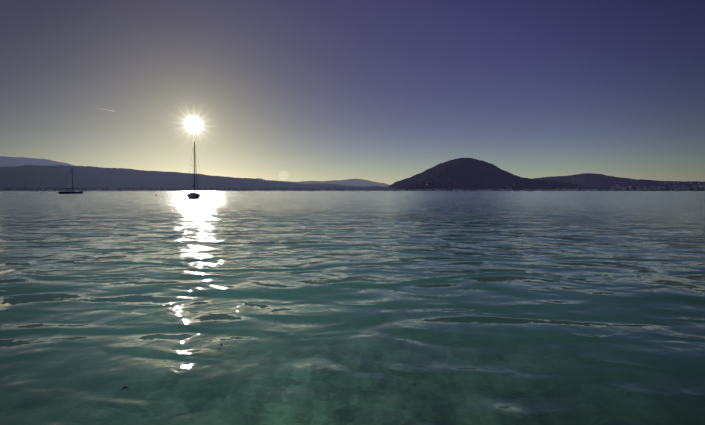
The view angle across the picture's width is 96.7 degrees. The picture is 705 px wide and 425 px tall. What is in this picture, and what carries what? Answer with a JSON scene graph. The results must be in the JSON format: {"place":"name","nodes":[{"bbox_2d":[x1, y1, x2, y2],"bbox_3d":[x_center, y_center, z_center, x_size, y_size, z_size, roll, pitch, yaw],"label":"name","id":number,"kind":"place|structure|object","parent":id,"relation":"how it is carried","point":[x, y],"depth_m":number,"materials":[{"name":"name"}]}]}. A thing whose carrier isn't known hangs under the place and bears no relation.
{"place":"outdoors","nodes":[
{"label":"outdoors","id":0,"kind":"place"},
{"bbox_2d":[0,156,74,166],"bbox_3d":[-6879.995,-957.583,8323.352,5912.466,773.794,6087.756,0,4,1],"label":"hill","id":1,"kind":"structure","parent":0,"point":[12,161],"depth_m":6632.53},
{"bbox_2d":[0,165,365,188],"bbox_3d":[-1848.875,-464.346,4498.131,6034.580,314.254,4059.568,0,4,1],"label":"hill","id":2,"kind":"structure","parent":0,"point":[39,176],"depth_m":3418.31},
{"bbox_2d":[0,186,397,190],"bbox_3d":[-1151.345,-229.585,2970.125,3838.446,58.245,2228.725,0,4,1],"label":"shoreline","id":3,"kind":"structure","parent":0,"point":[369,188],"depth_m":2803.74,"materials":[{"name":"black"}]},
{"bbox_2d":[0,179,704,190],"bbox_3d":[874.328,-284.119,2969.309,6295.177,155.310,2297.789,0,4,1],"label":"village houses","id":4,"kind":"structure","parent":3,"relation":"on","point":[630,187],"depth_m":2408.49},
{"bbox_2d":[3,185,703,190],"bbox_3d":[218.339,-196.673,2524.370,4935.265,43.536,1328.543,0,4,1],"label":"shore trees","id":5,"kind":"object","parent":3,"relation":"on","point":[94,188],"depth_m":2399.63,"materials":[{"name":"black plant"}]},
{"bbox_2d":[256,178,388,186],"bbox_3d":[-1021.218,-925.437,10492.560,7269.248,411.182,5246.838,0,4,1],"label":"hill","id":6,"kind":"structure","parent":0,"point":[358,182],"depth_m":9514.74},
{"bbox_2d":[0,191,704,424],"bbox_3d":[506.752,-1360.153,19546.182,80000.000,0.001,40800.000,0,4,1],"label":"lake water","id":7,"kind":"structure","parent":0,"point":[150,300],"depth_m":4.00,"materials":[{"name":"teal liquid"}]},
{"bbox_2d":[58,169,82,193],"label":"sailboat","id":8,"kind":"object","parent":7,"relation":"on","point":[70,192],"depth_m":152.50,"materials":[{"name":"grey metal"}]},
{"bbox_2d":[186,140,200,198],"bbox_3d":[-29.592,-7.205,58.496,2.198,12.451,7.200,-1,4,-36],"label":"sailboat","id":9,"kind":"object","parent":7,"relation":"in","point":[194,195],"depth_m":57.60,"materials":[{"name":"grey metal"}]},
{"bbox_2d":[0,0,704,184],"label":"sky","id":10,"kind":"structure","parent":0,"point":[389,92],"materials":[{"name":"blue"}]},
{"bbox_2d":[387,158,593,189],"bbox_3d":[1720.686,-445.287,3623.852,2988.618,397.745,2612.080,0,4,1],"label":"hill","id":11,"kind":"structure","parent":0,"point":[468,173],"depth_m":3090.49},
{"bbox_2d":[395,185,704,190],"bbox_3d":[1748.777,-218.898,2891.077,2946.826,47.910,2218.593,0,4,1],"label":"shore bank","id":12,"kind":"structure","parent":0,"point":[668,188],"depth_m":2265.72,"materials":[{"name":"black"}]},
{"bbox_2d":[533,173,704,187],"bbox_3d":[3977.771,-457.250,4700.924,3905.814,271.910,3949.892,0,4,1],"label":"hill","id":13,"kind":"structure","parent":0,"point":[592,180],"depth_m":3929.94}
]}

